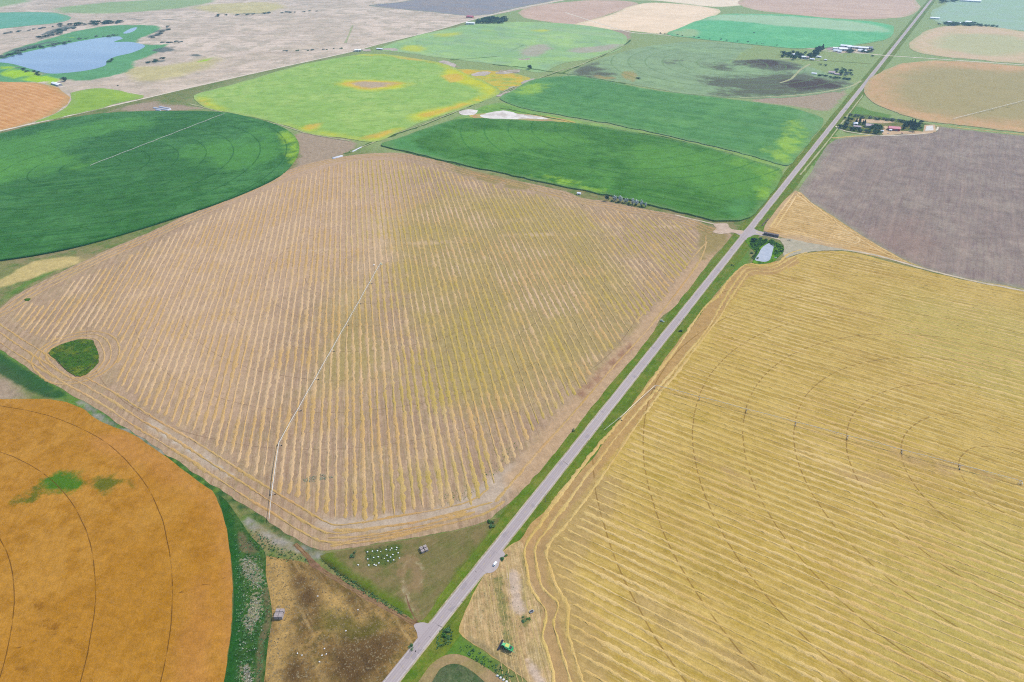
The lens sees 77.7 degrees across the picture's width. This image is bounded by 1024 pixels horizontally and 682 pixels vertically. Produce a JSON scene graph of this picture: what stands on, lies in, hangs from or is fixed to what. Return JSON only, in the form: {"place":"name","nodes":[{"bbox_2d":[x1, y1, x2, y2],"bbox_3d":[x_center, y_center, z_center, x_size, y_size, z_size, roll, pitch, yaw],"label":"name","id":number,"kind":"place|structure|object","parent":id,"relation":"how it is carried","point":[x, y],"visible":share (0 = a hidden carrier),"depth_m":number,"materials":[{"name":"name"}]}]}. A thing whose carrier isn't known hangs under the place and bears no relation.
{"place":"outdoors","nodes":[
{"label":"outdoors","id":0,"kind":"place"},
{"bbox_2d":[0,82,69,129],"bbox_3d":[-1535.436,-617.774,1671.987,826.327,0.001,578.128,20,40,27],"label":"swathed field","id":1,"kind":"structure","parent":0,"point":[22,103],"depth_m":1697.89,"materials":[{"name":"plant"}]},
{"bbox_2d":[0,12,70,28],"bbox_3d":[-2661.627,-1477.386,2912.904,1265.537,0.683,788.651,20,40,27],"label":"teal crop","id":2,"kind":"object","parent":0,"point":[13,19],"visible":1,"depth_m":2894.41,"materials":[{"name":"plant"}]},
{"bbox_2d":[0,36,144,73],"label":"lake water","id":3,"kind":"structure","parent":0,"point":[85,55],"depth_m":2205.11,"materials":[{"name":"liquid"}]},
{"bbox_2d":[36,88,143,121],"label":"lime grass","id":4,"kind":"structure","parent":0,"point":[85,100],"depth_m":1714.51,"materials":[{"name":"plant"}]},
{"bbox_2d":[0,399,232,681],"bbox_3d":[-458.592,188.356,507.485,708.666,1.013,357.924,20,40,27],"label":"ripe grain","id":5,"kind":"object","parent":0,"point":[115,560],"visible":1,"depth_m":519.69},
{"bbox_2d":[124,27,136,33],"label":"lake inlet","id":6,"kind":"object","parent":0,"point":[131,30],"visible":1,"depth_m":2619.47,"materials":[{"name":"liquid"}]},
{"bbox_2d":[0,111,298,260],"bbox_3d":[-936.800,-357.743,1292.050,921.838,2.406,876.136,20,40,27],"label":"green crop","id":7,"kind":"object","parent":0,"point":[58,193],"visible":1,"depth_m":1258.56,"materials":[{"name":"plant"}]},
{"bbox_2d":[191,104,349,140],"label":"field track","id":8,"kind":"structure","parent":0,"point":[280,124],"depth_m":1488.95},
{"bbox_2d":[0,0,560,127],"bbox_3d":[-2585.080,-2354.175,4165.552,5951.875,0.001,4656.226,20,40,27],"label":"prairie","id":9,"kind":"structure","parent":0,"point":[213,46],"depth_m":2539.52,"materials":[{"name":"plant"}]},
{"bbox_2d":[51,82,62,85],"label":"shed","id":10,"kind":"structure","parent":9,"relation":"on","point":[55,83],"depth_m":1848.45,"materials":[{"name":"white"}]},
{"bbox_2d":[0,0,562,130],"bbox_3d":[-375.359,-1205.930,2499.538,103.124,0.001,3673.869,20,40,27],"label":"gravel road","id":11,"kind":"structure","parent":0,"point":[256,72],"depth_m":1939.64,"materials":[{"name":"gravel"}]},
{"bbox_2d":[307,558,322,570],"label":"bare soil","id":12,"kind":"structure","parent":0,"point":[314,564],"depth_m":514.90,"materials":[{"name":"soil"}]},
{"bbox_2d":[194,54,499,141],"bbox_3d":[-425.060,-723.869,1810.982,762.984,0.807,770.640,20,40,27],"label":"yellow green crop","id":13,"kind":"object","parent":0,"point":[369,97],"visible":1,"depth_m":1733.06,"materials":[{"name":"plant"}]},
{"bbox_2d":[344,25,352,42],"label":"field track","id":14,"kind":"structure","parent":0,"point":[346,40],"depth_m":2507.60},
{"bbox_2d":[293,543,418,626],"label":"dirt track","id":15,"kind":"structure","parent":0,"point":[300,549],"depth_m":491.81,"materials":[{"name":"soil"}]},
{"bbox_2d":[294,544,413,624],"bbox_3d":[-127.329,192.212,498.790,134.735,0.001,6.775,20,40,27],"label":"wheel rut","id":16,"kind":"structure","parent":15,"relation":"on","point":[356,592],"depth_m":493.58,"materials":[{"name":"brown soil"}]},
{"bbox_2d":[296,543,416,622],"bbox_3d":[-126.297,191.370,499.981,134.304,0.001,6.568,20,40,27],"label":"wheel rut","id":17,"kind":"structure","parent":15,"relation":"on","point":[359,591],"depth_m":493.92,"materials":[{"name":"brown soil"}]},
{"bbox_2d":[0,153,730,550],"bbox_3d":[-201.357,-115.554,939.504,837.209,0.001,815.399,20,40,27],"label":"stubble field","id":18,"kind":"structure","parent":0,"point":[540,433],"depth_m":788.60,"materials":[{"name":"plant"}]},
{"bbox_2d":[303,474,331,481],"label":"weeds","id":19,"kind":"object","parent":18,"relation":"on","point":[324,477],"visible":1,"depth_m":591.24,"materials":[{"name":"beige plant"}]},
{"bbox_2d":[269,263,381,516],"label":"pivot irrigator","id":20,"kind":"object","parent":18,"relation":"on","point":[271,494],"visible":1,"depth_m":679.03,"materials":[{"name":"white metal"}]},
{"bbox_2d":[14,160,696,520],"bbox_3d":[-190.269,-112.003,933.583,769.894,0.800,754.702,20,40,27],"label":"straw windrows","id":21,"kind":"object","parent":18,"relation":"on","point":[401,480],"visible":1,"depth_m":816.26,"materials":[{"name":"plant"}]},
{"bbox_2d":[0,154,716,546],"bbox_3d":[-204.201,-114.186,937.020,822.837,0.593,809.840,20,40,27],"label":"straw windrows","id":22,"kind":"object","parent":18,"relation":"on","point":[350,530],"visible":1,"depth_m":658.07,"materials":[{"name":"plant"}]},
{"bbox_2d":[383,48,397,50],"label":"alkali soil","id":23,"kind":"structure","parent":0,"point":[393,49],"depth_m":2255.47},
{"bbox_2d":[320,518,499,619],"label":"mown grass","id":24,"kind":"structure","parent":0,"point":[417,577],"depth_m":513.48,"materials":[{"name":"plant"}]},
{"bbox_2d":[365,546,399,563],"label":"weeds","id":25,"kind":"object","parent":24,"relation":"on","point":[380,555],"visible":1,"depth_m":521.33,"materials":[{"name":"green plant"}]},
{"bbox_2d":[405,595,417,622],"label":"wheel rut","id":26,"kind":"structure","parent":24,"relation":"on","point":[410,608],"depth_m":483.22,"materials":[{"name":"brown soil"}]},
{"bbox_2d":[386,147,457,164],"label":"ditch growth","id":27,"kind":"object","parent":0,"point":[424,156],"visible":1,"depth_m":1322.30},
{"bbox_2d":[439,60,455,67],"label":"alkali soil","id":28,"kind":"structure","parent":0,"point":[448,63],"depth_m":2059.60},
{"bbox_2d":[344,73,554,153],"bbox_3d":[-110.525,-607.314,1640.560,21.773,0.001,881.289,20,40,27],"label":"ditch growth","id":29,"kind":"object","parent":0,"point":[436,118],"visible":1,"depth_m":1508.48,"materials":[{"name":"plant"}]},
{"bbox_2d":[369,0,553,15],"bbox_3d":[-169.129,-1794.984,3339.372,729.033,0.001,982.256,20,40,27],"label":"dark ploughed field","id":30,"kind":"structure","parent":0,"point":[471,7],"depth_m":3151.90,"materials":[{"name":"soil"}]},
{"bbox_2d":[459,109,477,114],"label":"salt pan","id":31,"kind":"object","parent":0,"point":[468,112],"visible":1,"depth_m":1590.51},
{"bbox_2d":[471,71,490,75],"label":"alkali soil","id":32,"kind":"structure","parent":0,"point":[483,73],"depth_m":1939.51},
{"bbox_2d":[350,45,623,151],"bbox_3d":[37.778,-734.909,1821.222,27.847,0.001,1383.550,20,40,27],"label":"field track","id":33,"kind":"structure","parent":0,"point":[496,95],"depth_m":1612.76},
{"bbox_2d":[458,69,529,90],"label":"weedy grass","id":34,"kind":"structure","parent":0,"point":[501,82],"depth_m":1884.91,"materials":[{"name":"plant"}]},
{"bbox_2d":[382,22,626,71],"bbox_3d":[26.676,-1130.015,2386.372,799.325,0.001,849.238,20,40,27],"label":"green pasture","id":35,"kind":"structure","parent":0,"point":[545,46],"depth_m":2329.52,"materials":[{"name":"plant"}]},
{"bbox_2d":[497,86,516,95],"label":"alkali soil","id":36,"kind":"structure","parent":0,"point":[506,92],"depth_m":1758.88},
{"bbox_2d":[463,541,551,681],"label":"stubble field","id":37,"kind":"structure","parent":0,"point":[477,632],"depth_m":474.87,"materials":[{"name":"plant"}]},
{"bbox_2d":[474,578,518,656],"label":"weeds","id":38,"kind":"object","parent":37,"relation":"on","point":[500,616],"visible":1,"depth_m":475.43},
{"bbox_2d":[497,639,513,651],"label":"combine harvester","id":39,"kind":"object","parent":37,"relation":"on","point":[509,647],"visible":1,"depth_m":454.74,"materials":[{"name":"green paint"}]},
{"bbox_2d":[487,565,551,681],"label":"straw windrows","id":40,"kind":"object","parent":37,"relation":"on","point":[516,630],"visible":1,"depth_m":466.83,"materials":[{"name":"plant"}]},
{"bbox_2d":[496,69,519,73],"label":"alkali soil","id":41,"kind":"structure","parent":0,"point":[509,71],"depth_m":1958.94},
{"bbox_2d":[0,0,1023,681],"bbox_3d":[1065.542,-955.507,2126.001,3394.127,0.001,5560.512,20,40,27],"label":"grassland","id":42,"kind":"structure","parent":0,"point":[18,380],"depth_m":1406.99,"materials":[{"name":"green plant"}]},
{"bbox_2d":[219,495,271,681],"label":"weedy strip","id":43,"kind":"object","parent":42,"relation":"on","point":[234,524],"visible":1,"depth_m":486.11,"materials":[{"name":"plant"}]},
{"bbox_2d":[238,556,263,681],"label":"flowering weeds","id":44,"kind":"object","parent":43,"relation":"on","point":[251,619],"visible":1,"depth_m":476.83,"materials":[{"name":"plant"}]},
{"bbox_2d":[234,534,269,681],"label":"weeds","id":45,"kind":"object","parent":43,"relation":"on","point":[261,617],"visible":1,"depth_m":478.01,"materials":[{"name":"green plant"}]},
{"bbox_2d":[249,530,406,616],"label":"weeds","id":46,"kind":"object","parent":43,"relation":"on","point":[325,563],"visible":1,"depth_m":513.65,"materials":[{"name":"green plant"}]},
{"bbox_2d":[264,556,417,681],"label":"dry pasture","id":47,"kind":"structure","parent":42,"relation":"on","point":[287,645],"depth_m":467.14,"materials":[{"name":"brown plant"}]},
{"bbox_2d":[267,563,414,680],"bbox_3d":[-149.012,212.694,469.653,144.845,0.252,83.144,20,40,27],"label":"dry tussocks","id":48,"kind":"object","parent":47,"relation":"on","point":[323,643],"visible":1,"depth_m":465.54,"materials":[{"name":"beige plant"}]},
{"bbox_2d":[414,616,439,643],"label":"paved apron","id":49,"kind":"object","parent":42,"relation":"on","point":[424,630],"visible":1,"depth_m":468.57,"materials":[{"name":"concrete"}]},
{"bbox_2d":[432,664,483,681],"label":"young crop","id":50,"kind":"object","parent":42,"relation":"on","point":[453,673],"visible":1,"depth_m":440.53,"materials":[{"name":"plant"}]},
{"bbox_2d":[419,654,503,681],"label":"headland ring","id":51,"kind":"object","parent":42,"relation":"on","point":[483,673],"visible":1,"depth_m":445.26,"materials":[{"name":"soil"}]},
{"bbox_2d":[474,550,504,579],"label":"paved apron","id":52,"kind":"object","parent":42,"relation":"on","point":[487,567],"visible":1,"depth_m":512.99,"materials":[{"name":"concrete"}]},
{"bbox_2d":[562,40,630,72],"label":"ditch growth","id":53,"kind":"object","parent":42,"relation":"on","point":[593,59],"visible":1,"depth_m":2095.42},
{"bbox_2d":[667,14,893,48],"bbox_3d":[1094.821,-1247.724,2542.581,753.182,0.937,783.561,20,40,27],"label":"emerald crop","id":54,"kind":"object","parent":42,"relation":"on","point":[787,31],"visible":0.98,"depth_m":2510.21,"materials":[{"name":"plant"}]},
{"bbox_2d":[836,47,870,53],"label":"farmyard","id":55,"kind":"structure","parent":42,"relation":"on","point":[854,51],"depth_m":2175.69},
{"bbox_2d":[838,47,847,50],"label":"barn","id":56,"kind":"structure","parent":55,"relation":"on","point":[843,48],"depth_m":2182.54,"materials":[{"name":"white"}]},
{"bbox_2d":[909,25,1023,63],"bbox_3d":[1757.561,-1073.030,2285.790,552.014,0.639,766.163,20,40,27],"label":"ripening crop","id":57,"kind":"object","parent":42,"relation":"on","point":[993,44],"visible":1,"depth_m":2275.77,"materials":[{"name":"plant"}]},
{"bbox_2d":[930,0,1023,30],"bbox_3d":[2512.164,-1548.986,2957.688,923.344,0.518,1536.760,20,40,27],"label":"pale green crop","id":58,"kind":"object","parent":42,"relation":"on","point":[1007,14],"visible":0.9,"depth_m":2855.32,"materials":[{"name":"plant"}]},
{"bbox_2d":[480,110,547,118],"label":"salt pan","id":59,"kind":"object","parent":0,"point":[502,114],"visible":1,"depth_m":1560.27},
{"bbox_2d":[469,113,574,122],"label":"dry soil","id":60,"kind":"structure","parent":0,"point":[479,116],"depth_m":1537.16,"materials":[{"name":"soil"}]},
{"bbox_2d":[493,64,625,83],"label":"ditch growth","id":61,"kind":"object","parent":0,"point":[557,72],"visible":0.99,"depth_m":1950.14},
{"bbox_2d":[518,0,637,23],"bbox_3d":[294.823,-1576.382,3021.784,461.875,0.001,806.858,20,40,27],"label":"brown stubble field","id":62,"kind":"structure","parent":0,"point":[585,9],"depth_m":2997.42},
{"bbox_2d":[381,118,782,221],"bbox_3d":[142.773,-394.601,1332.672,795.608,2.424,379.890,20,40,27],"label":"green crop","id":63,"kind":"object","parent":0,"point":[699,181],"visible":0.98,"depth_m":1283.09,"materials":[{"name":"plant"}]},
{"bbox_2d":[501,108,697,144],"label":"ditch growth","id":64,"kind":"object","parent":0,"point":[572,122],"visible":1,"depth_m":1535.08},
{"bbox_2d":[454,102,785,170],"bbox_3d":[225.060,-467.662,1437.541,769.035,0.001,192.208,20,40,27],"label":"weedy grass","id":65,"kind":"structure","parent":0,"point":[493,107],"depth_m":1554.66,"materials":[{"name":"plant"}]},
{"bbox_2d":[576,3,719,33],"bbox_3d":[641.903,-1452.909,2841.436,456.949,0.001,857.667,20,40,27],"label":"tan stubble field","id":66,"kind":"structure","parent":0,"point":[658,18],"depth_m":2806.39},
{"bbox_2d":[383,0,931,681],"bbox_3d":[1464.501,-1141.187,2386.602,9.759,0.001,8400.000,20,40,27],"label":"highway","id":67,"kind":"structure","parent":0,"point":[445,614],"depth_m":639.57,"materials":[{"name":"asphalt"}]},
{"bbox_2d":[403,652,411,659],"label":"road patch","id":68,"kind":"object","parent":67,"relation":"on","point":[407,656],"visible":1,"depth_m":452.60,"materials":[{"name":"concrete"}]},
{"bbox_2d":[411,652,416,659],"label":"road patch","id":69,"kind":"object","parent":67,"relation":"on","point":[413,656],"visible":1,"depth_m":451.99,"materials":[{"name":"asphalt"}]},
{"bbox_2d":[448,605,457,611],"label":"road patch","id":70,"kind":"object","parent":67,"relation":"on","point":[452,609],"visible":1,"depth_m":482.27,"materials":[{"name":"asphalt"}]},
{"bbox_2d":[458,580,466,589],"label":"road patch","id":71,"kind":"object","parent":67,"relation":"on","point":[463,585],"visible":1,"depth_m":498.32,"materials":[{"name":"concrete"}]},
{"bbox_2d":[384,93,855,681],"bbox_3d":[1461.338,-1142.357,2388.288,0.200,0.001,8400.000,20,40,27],"label":"edge line","id":72,"kind":"object","parent":67,"relation":"on","point":[536,491],"visible":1,"depth_m":608.01,"materials":[{"name":"white paint"}]},
{"bbox_2d":[403,51,890,665],"bbox_3d":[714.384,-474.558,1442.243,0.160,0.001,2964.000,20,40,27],"label":"line","id":73,"kind":"object","parent":67,"relation":"on","point":[541,491],"visible":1,"depth_m":622.08,"materials":[{"name":"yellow paint"}]},
{"bbox_2d":[397,3,929,681],"bbox_3d":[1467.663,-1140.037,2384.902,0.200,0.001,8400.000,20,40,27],"label":"edge line","id":74,"kind":"object","parent":67,"relation":"on","point":[601,421],"visible":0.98,"depth_m":630.13,"materials":[{"name":"white paint"}]},
{"bbox_2d":[500,76,822,165],"bbox_3d":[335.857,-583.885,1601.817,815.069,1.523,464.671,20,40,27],"label":"green crop","id":75,"kind":"object","parent":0,"point":[780,135],"visible":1,"depth_m":1564.92,"materials":[{"name":"plant"}]},
{"bbox_2d":[399,1,931,681],"bbox_3d":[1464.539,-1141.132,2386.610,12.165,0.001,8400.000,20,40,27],"label":"road shoulder","id":76,"kind":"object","parent":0,"point":[609,413],"visible":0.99,"depth_m":639.59},
{"bbox_2d":[401,0,935,681],"bbox_3d":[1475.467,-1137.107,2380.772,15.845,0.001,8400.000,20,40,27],"label":"verge","id":77,"kind":"structure","parent":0,"point":[427,658],"depth_m":686.47,"materials":[{"name":"green plant"}]},
{"bbox_2d":[436,626,512,679],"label":"weeds","id":78,"kind":"object","parent":77,"relation":"on","point":[438,645],"visible":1,"depth_m":453.52,"materials":[{"name":"green plant"}]},
{"bbox_2d":[417,0,929,622],"bbox_3d":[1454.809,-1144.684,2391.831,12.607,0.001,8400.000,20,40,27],"label":"verge","id":79,"kind":"structure","parent":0,"point":[515,506],"depth_m":684.04,"materials":[{"name":"green plant"}]},
{"bbox_2d":[676,215,714,223],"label":"farm lane","id":80,"kind":"structure","parent":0,"point":[695,219],"depth_m":1054.27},
{"bbox_2d":[653,0,739,6],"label":"pale stubble field","id":81,"kind":"structure","parent":0,"point":[717,3],"depth_m":3192.02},
{"bbox_2d":[568,41,853,98],"bbox_3d":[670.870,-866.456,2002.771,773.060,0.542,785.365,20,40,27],"label":"patchy crop","id":82,"kind":"object","parent":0,"point":[712,69],"visible":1,"depth_m":1931.60,"materials":[{"name":"plant"}]},
{"bbox_2d":[713,223,743,233],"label":"gravel yard","id":83,"kind":"structure","parent":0,"point":[722,228],"depth_m":1024.95,"materials":[{"name":"gravel"}]},
{"bbox_2d":[459,251,1023,681],"bbox_3d":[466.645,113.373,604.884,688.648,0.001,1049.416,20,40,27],"label":"golden stubble field","id":84,"kind":"structure","parent":0,"point":[699,326],"depth_m":564.82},
{"bbox_2d":[522,250,1023,681],"bbox_3d":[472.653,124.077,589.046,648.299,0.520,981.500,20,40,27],"label":"straw windrows","id":85,"kind":"object","parent":84,"relation":"on","point":[635,660],"visible":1,"depth_m":565.34,"materials":[{"name":"plant"}]},
{"bbox_2d":[604,385,1022,485],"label":"pivot irrigator","id":86,"kind":"object","parent":84,"relation":"on","point":[823,428],"visible":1,"depth_m":635.24,"materials":[{"name":"metal"}]},
{"bbox_2d":[736,226,763,239],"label":"paved apron","id":87,"kind":"object","parent":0,"point":[749,231],"visible":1,"depth_m":1012.79,"materials":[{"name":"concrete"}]},
{"bbox_2d":[755,243,773,261],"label":"pond water","id":88,"kind":"structure","parent":0,"point":[765,253],"depth_m":955.29,"materials":[{"name":"liquid"}]},
{"bbox_2d":[746,237,783,263],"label":"pond bank","id":89,"kind":"structure","parent":0,"point":[772,258],"depth_m":964.81,"materials":[{"name":"plant"}]},
{"bbox_2d":[750,239,783,257],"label":"weeds","id":90,"kind":"object","parent":89,"relation":"on","point":[754,244],"visible":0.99,"depth_m":977.06,"materials":[{"name":"green plant"}]},
{"bbox_2d":[564,12,1020,64],"bbox_3d":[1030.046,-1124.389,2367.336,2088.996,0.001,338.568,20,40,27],"label":"gravel road","id":91,"kind":"structure","parent":0,"point":[807,48],"depth_m":2162.33,"materials":[{"name":"gravel"}]},
{"bbox_2d":[779,64,810,82],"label":"field track","id":92,"kind":"structure","parent":0,"point":[795,74],"depth_m":1907.86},
{"bbox_2d":[740,81,861,97],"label":"field track","id":93,"kind":"structure","parent":0,"point":[808,93],"depth_m":1720.19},
{"bbox_2d":[780,238,844,257],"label":"gravel yard","id":94,"kind":"structure","parent":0,"point":[790,246],"depth_m":970.98,"materials":[{"name":"gravel"}]},
{"bbox_2d":[738,0,920,18],"bbox_3d":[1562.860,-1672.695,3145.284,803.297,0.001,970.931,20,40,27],"label":"fallow field","id":95,"kind":"structure","parent":0,"point":[864,9],"depth_m":3013.71,"materials":[{"name":"soil"}]},
{"bbox_2d":[799,95,862,174],"bbox_3d":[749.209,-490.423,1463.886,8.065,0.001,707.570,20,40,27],"label":"field track","id":96,"kind":"structure","parent":0,"point":[815,156],"depth_m":1380.02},
{"bbox_2d":[807,60,866,63],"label":"farm lane","id":97,"kind":"structure","parent":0,"point":[824,60],"depth_m":2061.55,"materials":[{"name":"grey soil"}]},
{"bbox_2d":[764,191,910,263],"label":"stubble field","id":98,"kind":"structure","parent":0,"point":[772,229],"depth_m":1023.99,"materials":[{"name":"plant"}]},
{"bbox_2d":[777,201,871,248],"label":"straw windrows","id":99,"kind":"object","parent":98,"relation":"on","point":[816,228],"visible":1,"depth_m":1026.32,"materials":[{"name":"plant"}]},
{"bbox_2d":[770,192,906,262],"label":"straw windrows","id":100,"kind":"object","parent":98,"relation":"on","point":[790,204],"visible":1,"depth_m":1044.09,"materials":[{"name":"plant"}]},
{"bbox_2d":[858,119,893,122],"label":"farmyard","id":101,"kind":"structure","parent":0,"point":[875,121],"depth_m":1505.96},
{"bbox_2d":[835,126,938,135],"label":"farm lane","id":102,"kind":"structure","parent":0,"point":[937,128],"depth_m":1425.00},
{"bbox_2d":[843,114,936,134],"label":"farm grass","id":103,"kind":"structure","parent":0,"point":[897,123],"depth_m":1480.76,"materials":[{"name":"plant"}]},
{"bbox_2d":[756,232,1023,290],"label":"farm lane","id":104,"kind":"structure","parent":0,"point":[917,267],"depth_m":914.41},
{"bbox_2d":[882,126,932,134],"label":"farmyard","id":105,"kind":"structure","parent":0,"point":[886,131],"depth_m":1435.12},
{"bbox_2d":[887,126,900,130],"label":"barn","id":106,"kind":"structure","parent":105,"relation":"on","point":[894,128],"depth_m":1445.49,"materials":[{"name":"red"}]},
{"bbox_2d":[799,127,1023,288],"bbox_3d":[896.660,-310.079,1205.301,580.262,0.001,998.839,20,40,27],"label":"ploughed field","id":107,"kind":"structure","parent":0,"point":[946,200],"depth_m":1133.81,"materials":[{"name":"soil"}]},
{"bbox_2d":[814,204,1023,289],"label":"field margin","id":108,"kind":"object","parent":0,"point":[918,265],"visible":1,"depth_m":924.73,"materials":[{"name":"plant"}]},
{"bbox_2d":[832,125,1023,137],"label":"field margin","id":109,"kind":"object","parent":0,"point":[935,125],"visible":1,"depth_m":1427.81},
{"bbox_2d":[923,125,935,131],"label":"gravel bank","id":110,"kind":"structure","parent":0,"point":[934,128],"depth_m":1451.97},
{"bbox_2d":[925,126,933,130],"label":"lagoon water","id":111,"kind":"structure","parent":0,"point":[928,128],"depth_m":1457.60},
{"bbox_2d":[864,60,1023,132],"bbox_3d":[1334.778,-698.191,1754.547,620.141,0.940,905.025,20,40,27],"label":"golden crop","id":112,"kind":"object","parent":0,"point":[939,91],"visible":0.99,"depth_m":1716.10,"materials":[{"name":"plant"}]},
{"label":"ground","id":113,"kind":"structure","parent":0,"visible":0},
{"bbox_2d":[48,339,98,376],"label":"weeds","id":114,"kind":"object","parent":113,"relation":"on","point":[82,365],"visible":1,"depth_m":750.73,"materials":[{"name":"plant"}]},
{"bbox_2d":[90,114,221,165],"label":"pivot irrigator","id":115,"kind":"object","parent":113,"relation":"on","point":[154,140],"visible":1,"depth_m":1415.24,"materials":[{"name":"metal"}]},
{"bbox_2d":[960,0,980,1],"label":"building","id":116,"kind":"structure","parent":113,"relation":"on","point":[971,0],"depth_m":3143.57,"materials":[{"name":"white"}]}
]}

